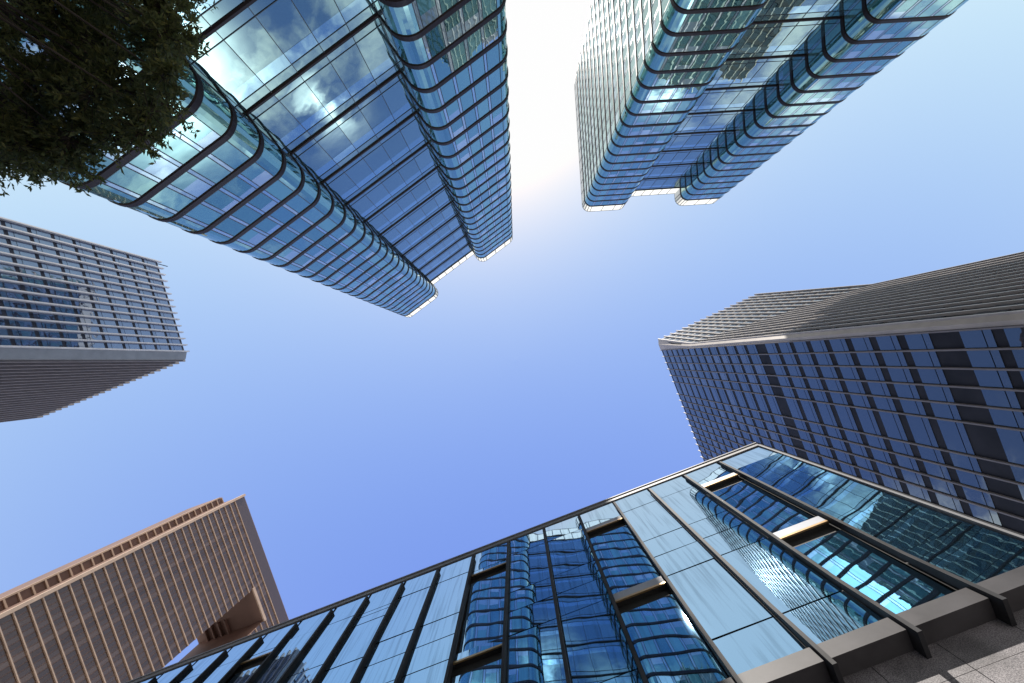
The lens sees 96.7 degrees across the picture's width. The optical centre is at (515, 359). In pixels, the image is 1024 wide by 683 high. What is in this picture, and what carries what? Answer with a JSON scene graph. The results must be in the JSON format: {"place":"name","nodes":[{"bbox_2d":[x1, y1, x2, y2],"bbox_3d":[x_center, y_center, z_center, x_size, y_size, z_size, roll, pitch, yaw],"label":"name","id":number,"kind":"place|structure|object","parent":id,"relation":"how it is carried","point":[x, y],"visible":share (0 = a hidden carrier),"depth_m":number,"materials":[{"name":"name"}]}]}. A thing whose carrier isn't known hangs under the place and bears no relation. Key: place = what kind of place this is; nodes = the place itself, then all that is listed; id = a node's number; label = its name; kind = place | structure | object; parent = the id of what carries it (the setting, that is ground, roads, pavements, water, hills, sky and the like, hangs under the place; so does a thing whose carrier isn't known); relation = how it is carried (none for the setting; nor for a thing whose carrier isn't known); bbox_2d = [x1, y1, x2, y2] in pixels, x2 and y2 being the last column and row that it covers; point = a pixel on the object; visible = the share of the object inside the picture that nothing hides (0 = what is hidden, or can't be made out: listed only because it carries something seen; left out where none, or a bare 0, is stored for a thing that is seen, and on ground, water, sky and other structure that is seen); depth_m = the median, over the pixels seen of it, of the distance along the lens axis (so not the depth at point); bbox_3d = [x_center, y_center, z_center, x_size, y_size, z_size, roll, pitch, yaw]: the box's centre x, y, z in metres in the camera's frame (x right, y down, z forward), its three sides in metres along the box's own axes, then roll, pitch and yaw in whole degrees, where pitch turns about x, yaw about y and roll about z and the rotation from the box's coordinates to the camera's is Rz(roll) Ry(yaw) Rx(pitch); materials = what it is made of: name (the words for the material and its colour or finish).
{"place":"outdoors","nodes":[
{"label":"outdoors","id":0,"kind":"place"},
{"bbox_2d":[0,217,189,422],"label":"finned tower","id":1,"kind":"structure","parent":0,"point":[82,320],"depth_m":85.88,"materials":[{"name":"stone"}]},
{"bbox_2d":[0,291,23,299],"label":"window","id":2,"kind":"structure","parent":1,"relation":"in","point":[14,295],"depth_m":72.65,"materials":[{"name":"glass"}]},
{"bbox_2d":[2,300,26,308],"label":"window","id":3,"kind":"structure","parent":1,"relation":"in","point":[13,304],"depth_m":72.56,"materials":[{"name":"glass"}]},
{"bbox_2d":[5,310,29,317],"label":"window","id":4,"kind":"structure","parent":1,"relation":"in","point":[21,314],"depth_m":72.59,"materials":[{"name":"glass"}]},
{"bbox_2d":[8,319,32,327],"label":"window","id":5,"kind":"structure","parent":1,"relation":"in","point":[19,323],"depth_m":72.58,"materials":[{"name":"glass"}]},
{"bbox_2d":[11,329,35,336],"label":"window","id":6,"kind":"structure","parent":1,"relation":"in","point":[28,333],"depth_m":72.66,"materials":[{"name":"glass"}]},
{"bbox_2d":[14,339,38,345],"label":"window","id":7,"kind":"structure","parent":1,"relation":"in","point":[23,342],"depth_m":72.56,"materials":[{"name":"glass"}]},
{"bbox_2d":[41,340,62,346],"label":"window","id":8,"kind":"structure","parent":1,"relation":"in","point":[51,343],"depth_m":76.56,"materials":[{"name":"glass"}]},
{"bbox_2d":[0,222,181,349],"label":"upper windows","id":9,"kind":"structure","parent":1,"relation":"in","point":[2,331],"depth_m":101.82,"materials":[{"name":"glass"}]},
{"bbox_2d":[0,494,288,682],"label":"slab tower","id":10,"kind":"structure","parent":0,"point":[155,597],"depth_m":141.20,"materials":[{"name":"beige concrete"}]},
{"bbox_2d":[0,0,512,316],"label":"glass tower","id":11,"kind":"structure","parent":0,"point":[359,149],"depth_m":46.66,"materials":[{"name":"blue glass"}]},
{"bbox_2d":[128,0,244,33],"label":"recess window","id":12,"kind":"structure","parent":11,"relation":"in","point":[207,18],"depth_m":31.18,"materials":[{"name":"blue glass"}]},
{"bbox_2d":[186,0,375,110],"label":"recess window","id":13,"kind":"structure","parent":11,"relation":"in","point":[248,58],"depth_m":36.17,"materials":[{"name":"blue glass"}]},
{"bbox_2d":[249,18,398,151],"bbox_3d":[-17.855,-25.894,43.686,14.369,7.327,0.102,-37,-90,0],"label":"recess window","id":14,"kind":"structure","parent":11,"relation":"in","point":[366,60],"depth_m":43.28,"materials":[{"name":"blue glass"}]},
{"bbox_2d":[293,74,415,180],"bbox_3d":[-17.845,-25.902,51.474,14.369,7.327,0.104,-37,-90,0],"label":"recess window","id":15,"kind":"structure","parent":11,"relation":"in","point":[357,128],"depth_m":51.16,"materials":[{"name":"blue glass"}]},
{"bbox_2d":[324,114,427,203],"bbox_3d":[-17.851,-25.897,59.260,14.369,7.327,0.100,-37,-90,0],"label":"recess window","id":16,"kind":"structure","parent":11,"relation":"in","point":[410,136],"depth_m":59.02,"materials":[{"name":"blue glass"}]},
{"bbox_2d":[348,145,437,220],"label":"recess window","id":17,"kind":"structure","parent":11,"relation":"in","point":[411,171],"depth_m":66.91,"materials":[{"name":"blue glass"}]},
{"bbox_2d":[366,168,445,234],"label":"recess window","id":18,"kind":"structure","parent":11,"relation":"in","point":[429,185],"depth_m":74.68,"materials":[{"name":"blue glass"}]},
{"bbox_2d":[381,187,451,245],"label":"recess window","id":19,"kind":"structure","parent":11,"relation":"in","point":[441,199],"depth_m":82.52,"materials":[{"name":"blue glass"}]},
{"bbox_2d":[393,202,456,254],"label":"recess window","id":20,"kind":"structure","parent":11,"relation":"in","point":[449,212],"depth_m":90.34,"materials":[{"name":"blue glass"}]},
{"bbox_2d":[403,216,461,263],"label":"recess window","id":21,"kind":"structure","parent":11,"relation":"in","point":[455,223],"depth_m":98.28,"materials":[{"name":"blue glass"}]},
{"bbox_2d":[412,227,465,269],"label":"recess window","id":22,"kind":"structure","parent":11,"relation":"in","point":[458,234],"depth_m":106.01,"materials":[{"name":"blue glass"}]},
{"bbox_2d":[419,236,468,275],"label":"recess window","id":23,"kind":"structure","parent":11,"relation":"in","point":[463,242],"depth_m":113.76,"materials":[{"name":"blue glass"}]},
{"bbox_2d":[426,244,471,280],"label":"recess window","id":24,"kind":"structure","parent":11,"relation":"in","point":[467,249],"depth_m":121.69,"materials":[{"name":"blue glass"}]},
{"bbox_2d":[0,0,1023,667],"label":"sky","id":25,"kind":"structure","parent":0,"point":[367,445],"materials":[{"name":"blue"}]},
{"bbox_2d":[125,442,1023,682],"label":"glass hall","id":26,"kind":"structure","parent":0,"point":[754,562],"depth_m":17.01,"materials":[{"name":"glass"}]},
{"bbox_2d":[574,0,968,211],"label":"glass tower","id":27,"kind":"structure","parent":0,"point":[692,102],"depth_m":76.44,"materials":[{"name":"blue glass"}]},
{"bbox_2d":[636,177,689,189],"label":"recess window","id":28,"kind":"structure","parent":27,"relation":"in","point":[667,182],"depth_m":121.54,"materials":[{"name":"blue glass"}]},
{"bbox_2d":[644,164,701,178],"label":"recess window","id":29,"kind":"structure","parent":27,"relation":"in","point":[680,170],"depth_m":113.73,"materials":[{"name":"blue glass"}]},
{"bbox_2d":[653,149,715,165],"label":"recess window","id":30,"kind":"structure","parent":27,"relation":"in","point":[695,156],"depth_m":105.92,"materials":[{"name":"blue glass"}]},
{"bbox_2d":[663,132,731,150],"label":"recess window","id":31,"kind":"structure","parent":27,"relation":"in","point":[706,140],"depth_m":98.09,"materials":[{"name":"blue glass"}]},
{"bbox_2d":[674,111,752,133],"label":"recess window","id":32,"kind":"structure","parent":27,"relation":"in","point":[717,121],"depth_m":90.28,"materials":[{"name":"blue glass"}]},
{"bbox_2d":[689,87,774,112],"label":"recess window","id":33,"kind":"structure","parent":27,"relation":"in","point":[747,98],"depth_m":82.46,"materials":[{"name":"blue glass"}]},
{"bbox_2d":[706,57,803,88],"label":"recess window","id":34,"kind":"structure","parent":27,"relation":"in","point":[758,72],"depth_m":74.64,"materials":[{"name":"blue glass"}]},
{"bbox_2d":[727,19,839,58],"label":"recess window","id":35,"kind":"structure","parent":27,"relation":"in","point":[790,38],"depth_m":66.81,"materials":[{"name":"blue glass"}]},
{"bbox_2d":[754,0,857,21],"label":"recess window","id":36,"kind":"structure","parent":27,"relation":"in","point":[772,10],"depth_m":61.20,"materials":[{"name":"blue glass"}]},
{"bbox_2d":[658,251,1023,534],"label":"finned tower","id":37,"kind":"structure","parent":0,"point":[912,385],"depth_m":57.31,"materials":[{"name":"grey glass"}]},
{"bbox_2d":[755,394,768,411],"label":"window","id":38,"kind":"structure","parent":37,"relation":"in","point":[762,404],"depth_m":83.76,"materials":[{"name":"blue glass"}]},
{"bbox_2d":[766,395,781,414],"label":"window","id":39,"kind":"structure","parent":37,"relation":"in","point":[772,401],"depth_m":79.88,"materials":[{"name":"blue glass"}]},
{"bbox_2d":[786,398,803,419],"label":"window","id":40,"kind":"structure","parent":37,"relation":"in","point":[793,405],"depth_m":73.90,"materials":[{"name":"blue glass"}]},
{"bbox_2d":[793,341,809,351],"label":"window","id":41,"kind":"structure","parent":37,"relation":"in","point":[800,346],"depth_m":66.15,"materials":[{"name":"blue glass"}]},
{"bbox_2d":[798,354,814,364],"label":"window","id":42,"kind":"structure","parent":37,"relation":"in","point":[806,359],"depth_m":66.16,"materials":[{"name":"blue glass"}]},
{"bbox_2d":[800,400,819,422],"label":"window","id":43,"kind":"structure","parent":37,"relation":"in","point":[808,407],"depth_m":70.03,"materials":[{"name":"blue glass"}]},
{"bbox_2d":[802,366,818,376],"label":"window","id":44,"kind":"structure","parent":37,"relation":"in","point":[810,371],"depth_m":66.24,"materials":[{"name":"blue glass"}]},
{"bbox_2d":[807,378,823,389],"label":"window","id":45,"kind":"structure","parent":37,"relation":"in","point":[814,383],"depth_m":66.16,"materials":[{"name":"blue glass"}]},
{"bbox_2d":[810,340,827,351],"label":"window","id":46,"kind":"structure","parent":37,"relation":"in","point":[818,346],"depth_m":62.27,"materials":[{"name":"blue glass"}]},
{"bbox_2d":[812,391,828,401],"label":"window","id":47,"kind":"structure","parent":37,"relation":"in","point":[818,395],"depth_m":66.16,"materials":[{"name":"blue glass"}]},
{"bbox_2d":[815,354,832,364],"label":"window","id":48,"kind":"structure","parent":37,"relation":"in","point":[823,359],"depth_m":62.33,"materials":[{"name":"blue glass"}]},
{"bbox_2d":[817,403,837,426],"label":"window","id":49,"kind":"structure","parent":37,"relation":"in","point":[826,412],"depth_m":66.18,"materials":[{"name":"blue glass"}]},
{"bbox_2d":[820,367,837,377],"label":"window","id":50,"kind":"structure","parent":37,"relation":"in","point":[828,372],"depth_m":62.30,"materials":[{"name":"blue glass"}]},
{"bbox_2d":[825,380,843,391],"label":"window","id":51,"kind":"structure","parent":37,"relation":"in","point":[831,384],"depth_m":62.27,"materials":[{"name":"blue glass"}]},
{"bbox_2d":[829,339,848,350],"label":"window","id":52,"kind":"structure","parent":37,"relation":"in","point":[837,344],"depth_m":58.41,"materials":[{"name":"blue glass"}]},
{"bbox_2d":[830,392,848,404],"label":"window","id":53,"kind":"structure","parent":37,"relation":"in","point":[838,398],"depth_m":62.29,"materials":[{"name":"blue glass"}]},
{"bbox_2d":[835,450,851,463],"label":"window","id":54,"kind":"structure","parent":37,"relation":"in","point":[841,456],"depth_m":66.16,"materials":[{"name":"blue glass"}]},
{"bbox_2d":[663,258,1023,499],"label":"upper windows","id":55,"kind":"structure","parent":37,"relation":"in","point":[1018,472],"depth_m":96.38,"materials":[{"name":"blue glass"}]},
{"bbox_2d":[834,353,854,364],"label":"window","id":56,"kind":"structure","parent":37,"relation":"in","point":[842,358],"depth_m":58.44,"materials":[{"name":"blue glass"}]},
{"bbox_2d":[835,405,858,430],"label":"window","id":57,"kind":"structure","parent":37,"relation":"in","point":[844,413],"depth_m":62.29,"materials":[{"name":"blue glass"}]},
{"bbox_2d":[839,367,859,378],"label":"window","id":58,"kind":"structure","parent":37,"relation":"in","point":[847,372],"depth_m":58.47,"materials":[{"name":"blue glass"}]},
{"bbox_2d":[844,430,863,443],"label":"window","id":59,"kind":"structure","parent":37,"relation":"in","point":[851,436],"depth_m":62.29,"materials":[{"name":"blue glass"}]},
{"bbox_2d":[845,381,865,393],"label":"window","id":60,"kind":"structure","parent":37,"relation":"in","point":[853,386],"depth_m":58.42,"materials":[{"name":"blue glass"}]},
{"bbox_2d":[849,443,868,457],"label":"window","id":61,"kind":"structure","parent":37,"relation":"in","point":[856,449],"depth_m":62.30,"materials":[{"name":"blue glass"}]},
{"bbox_2d":[850,394,870,407],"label":"window","id":62,"kind":"structure","parent":37,"relation":"in","point":[857,400],"depth_m":58.43,"materials":[{"name":"blue glass"}]},
{"bbox_2d":[851,337,873,350],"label":"window","id":63,"kind":"structure","parent":37,"relation":"in","point":[859,344],"depth_m":54.60,"materials":[{"name":"blue glass"}]},
{"bbox_2d":[854,456,873,470],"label":"window","id":64,"kind":"structure","parent":37,"relation":"in","point":[861,462],"depth_m":62.30,"materials":[{"name":"blue glass"}]},
{"bbox_2d":[856,353,879,365],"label":"window","id":65,"kind":"structure","parent":37,"relation":"in","point":[864,358],"depth_m":54.54,"materials":[{"name":"blue glass"}]},
{"bbox_2d":[855,408,881,435],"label":"window","id":66,"kind":"structure","parent":37,"relation":"in","point":[869,426],"depth_m":58.43,"materials":[{"name":"blue glass"}]},
{"bbox_2d":[859,469,878,483],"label":"window","id":67,"kind":"structure","parent":37,"relation":"in","point":[866,475],"depth_m":62.30,"materials":[{"name":"blue glass"}]},
{"bbox_2d":[862,368,884,380],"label":"window","id":68,"kind":"structure","parent":37,"relation":"in","point":[870,373],"depth_m":54.54,"materials":[{"name":"blue glass"}]},
{"bbox_2d":[866,435,886,449],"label":"window","id":69,"kind":"structure","parent":37,"relation":"in","point":[873,441],"depth_m":58.44,"materials":[{"name":"blue glass"}]},
{"bbox_2d":[867,382,890,395],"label":"window","id":70,"kind":"structure","parent":37,"relation":"in","point":[875,388],"depth_m":54.56,"materials":[{"name":"blue glass"}]},
{"bbox_2d":[871,448,892,463],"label":"window","id":71,"kind":"structure","parent":37,"relation":"in","point":[879,455],"depth_m":58.43,"materials":[{"name":"blue glass"}]},
{"bbox_2d":[873,397,896,410],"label":"window","id":72,"kind":"structure","parent":37,"relation":"in","point":[881,403],"depth_m":54.56,"materials":[{"name":"blue glass"}]},
{"bbox_2d":[876,462,897,477],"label":"window","id":73,"kind":"structure","parent":37,"relation":"in","point":[884,469],"depth_m":58.44,"materials":[{"name":"blue glass"}]},
{"bbox_2d":[876,336,901,349],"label":"window","id":74,"kind":"structure","parent":37,"relation":"in","point":[884,342],"depth_m":50.68,"materials":[{"name":"blue glass"}]},
{"bbox_2d":[881,476,903,492],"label":"window","id":75,"kind":"structure","parent":37,"relation":"in","point":[890,483],"depth_m":58.42,"materials":[{"name":"blue glass"}]},
{"bbox_2d":[879,411,907,440],"bbox_3d":[45.290,7.888,54.653,0.060,2.825,3.451,-21,-90,0],"label":"window","id":76,"kind":"structure","parent":37,"relation":"in","point":[892,429],"depth_m":54.56,"materials":[{"name":"blue glass"}]},
{"bbox_2d":[882,352,907,365],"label":"window","id":77,"kind":"structure","parent":37,"relation":"in","point":[890,358],"depth_m":50.73,"materials":[{"name":"blue glass"}]},
{"bbox_2d":[888,368,913,382],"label":"window","id":78,"kind":"structure","parent":37,"relation":"in","point":[897,374],"depth_m":50.72,"materials":[{"name":"blue glass"}]},
{"bbox_2d":[889,440,913,455],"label":"window","id":79,"kind":"structure","parent":37,"relation":"in","point":[899,447],"depth_m":54.59,"materials":[{"name":"blue glass"}]},
{"bbox_2d":[894,384,920,398],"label":"window","id":80,"kind":"structure","parent":37,"relation":"in","point":[902,390],"depth_m":50.71,"materials":[{"name":"blue glass"}]},
{"bbox_2d":[895,454,919,471],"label":"window","id":81,"kind":"structure","parent":37,"relation":"in","point":[905,462],"depth_m":54.56,"materials":[{"name":"blue glass"}]},
{"bbox_2d":[899,399,926,415],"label":"window","id":82,"kind":"structure","parent":37,"relation":"in","point":[908,406],"depth_m":50.71,"materials":[{"name":"blue glass"}]},
{"bbox_2d":[901,469,925,486],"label":"window","id":83,"kind":"structure","parent":37,"relation":"in","point":[909,476],"depth_m":54.56,"materials":[{"name":"blue glass"}]},
{"bbox_2d":[906,484,931,501],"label":"window","id":84,"kind":"structure","parent":37,"relation":"in","point":[914,491],"depth_m":54.58,"materials":[{"name":"blue glass"}]},
{"bbox_2d":[904,333,934,348],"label":"window","id":85,"kind":"structure","parent":37,"relation":"in","point":[914,341],"depth_m":46.82,"materials":[{"name":"blue glass"}]},
{"bbox_2d":[905,415,938,447],"bbox_3d":[45.285,7.890,50.783,0.069,2.825,3.451,-21,-90,0],"label":"window","id":86,"kind":"structure","parent":37,"relation":"in","point":[920,433],"depth_m":50.69,"materials":[{"name":"blue glass"}]},
{"bbox_2d":[911,351,940,366],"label":"window","id":87,"kind":"structure","parent":37,"relation":"in","point":[920,358],"depth_m":46.80,"materials":[{"name":"blue glass"}]},
{"bbox_2d":[917,446,944,463],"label":"window","id":88,"kind":"structure","parent":37,"relation":"in","point":[926,453],"depth_m":50.69,"materials":[{"name":"blue glass"}]},
{"bbox_2d":[917,369,947,383],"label":"window","id":89,"kind":"structure","parent":37,"relation":"in","point":[930,376],"depth_m":46.82,"materials":[{"name":"blue glass"}]},
{"bbox_2d":[923,461,951,480],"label":"window","id":90,"kind":"structure","parent":37,"relation":"in","point":[932,469],"depth_m":50.68,"materials":[{"name":"blue glass"}]},
{"bbox_2d":[924,386,954,401],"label":"window","id":91,"kind":"structure","parent":37,"relation":"in","point":[935,393],"depth_m":46.82,"materials":[{"name":"blue glass"}]},
{"bbox_2d":[929,477,957,496],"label":"window","id":92,"kind":"structure","parent":37,"relation":"in","point":[938,485],"depth_m":50.69,"materials":[{"name":"blue glass"}]},
{"bbox_2d":[930,403,961,419],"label":"window","id":93,"kind":"structure","parent":37,"relation":"in","point":[940,410],"depth_m":46.82,"materials":[{"name":"blue glass"}]},
{"bbox_2d":[935,493,963,512],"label":"window","id":94,"kind":"structure","parent":37,"relation":"in","point":[945,501],"depth_m":50.70,"materials":[{"name":"blue glass"}]},
{"bbox_2d":[937,420,974,454],"bbox_3d":[45.288,7.889,46.913,0.065,2.825,3.451,-21,-90,0],"label":"window","id":95,"kind":"structure","parent":37,"relation":"in","point":[949,430],"depth_m":46.84,"materials":[{"name":"blue glass"}]},
{"bbox_2d":[949,453,981,472],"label":"window","id":96,"kind":"structure","parent":37,"relation":"in","point":[960,461],"depth_m":46.82,"materials":[{"name":"blue glass"}]},
{"bbox_2d":[956,470,988,490],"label":"window","id":97,"kind":"structure","parent":37,"relation":"in","point":[966,478],"depth_m":46.82,"materials":[{"name":"blue glass"}]},
{"bbox_2d":[959,329,997,347],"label":"window","id":98,"kind":"structure","parent":37,"relation":"in","point":[971,339],"depth_m":40.89,"materials":[{"name":"blue glass"}]},
{"bbox_2d":[962,486,995,508],"bbox_3d":[47.664,14.100,46.913,0.061,2.825,1.634,-21,-90,0],"label":"window","id":99,"kind":"structure","parent":37,"relation":"in","point":[972,495],"depth_m":46.84,"materials":[{"name":"blue glass"}]},
{"bbox_2d":[969,504,1001,525],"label":"window","id":100,"kind":"structure","parent":37,"relation":"in","point":[981,513],"depth_m":46.82,"materials":[{"name":"blue glass"}]},
{"bbox_2d":[967,350,1004,367],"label":"window","id":101,"kind":"structure","parent":37,"relation":"in","point":[982,358],"depth_m":40.83,"materials":[{"name":"blue glass"}]},
{"bbox_2d":[974,370,1012,387],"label":"window","id":102,"kind":"structure","parent":37,"relation":"in","point":[986,378],"depth_m":40.88,"materials":[{"name":"blue glass"}]},
{"bbox_2d":[981,389,1020,408],"bbox_3d":[43.597,3.465,40.943,0.063,2.825,1.634,-21,-90,0],"label":"window","id":103,"kind":"structure","parent":37,"relation":"in","point":[997,398],"depth_m":40.87,"materials":[{"name":"blue glass"}]},
{"bbox_2d":[989,409,1023,428],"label":"window","id":104,"kind":"structure","parent":37,"relation":"in","point":[1000,417],"depth_m":40.95,"materials":[{"name":"blue glass"}]},
{"bbox_2d":[996,428,1023,464],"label":"window","id":105,"kind":"structure","parent":37,"relation":"in","point":[1012,441],"depth_m":41.42,"materials":[{"name":"blue glass"}]},
{"bbox_2d":[1004,327,1023,346],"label":"window","id":106,"kind":"structure","parent":37,"relation":"in","point":[1015,336],"depth_m":37.83,"materials":[{"name":"blue glass"}]},
{"label":"ground","id":107,"kind":"structure","parent":0,"visible":0},
{"bbox_2d":[0,0,217,196],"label":"leafy tree","id":108,"kind":"object","parent":107,"relation":"on","point":[86,51],"visible":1,"depth_m":5.31,"materials":[{"name":"green plant"}]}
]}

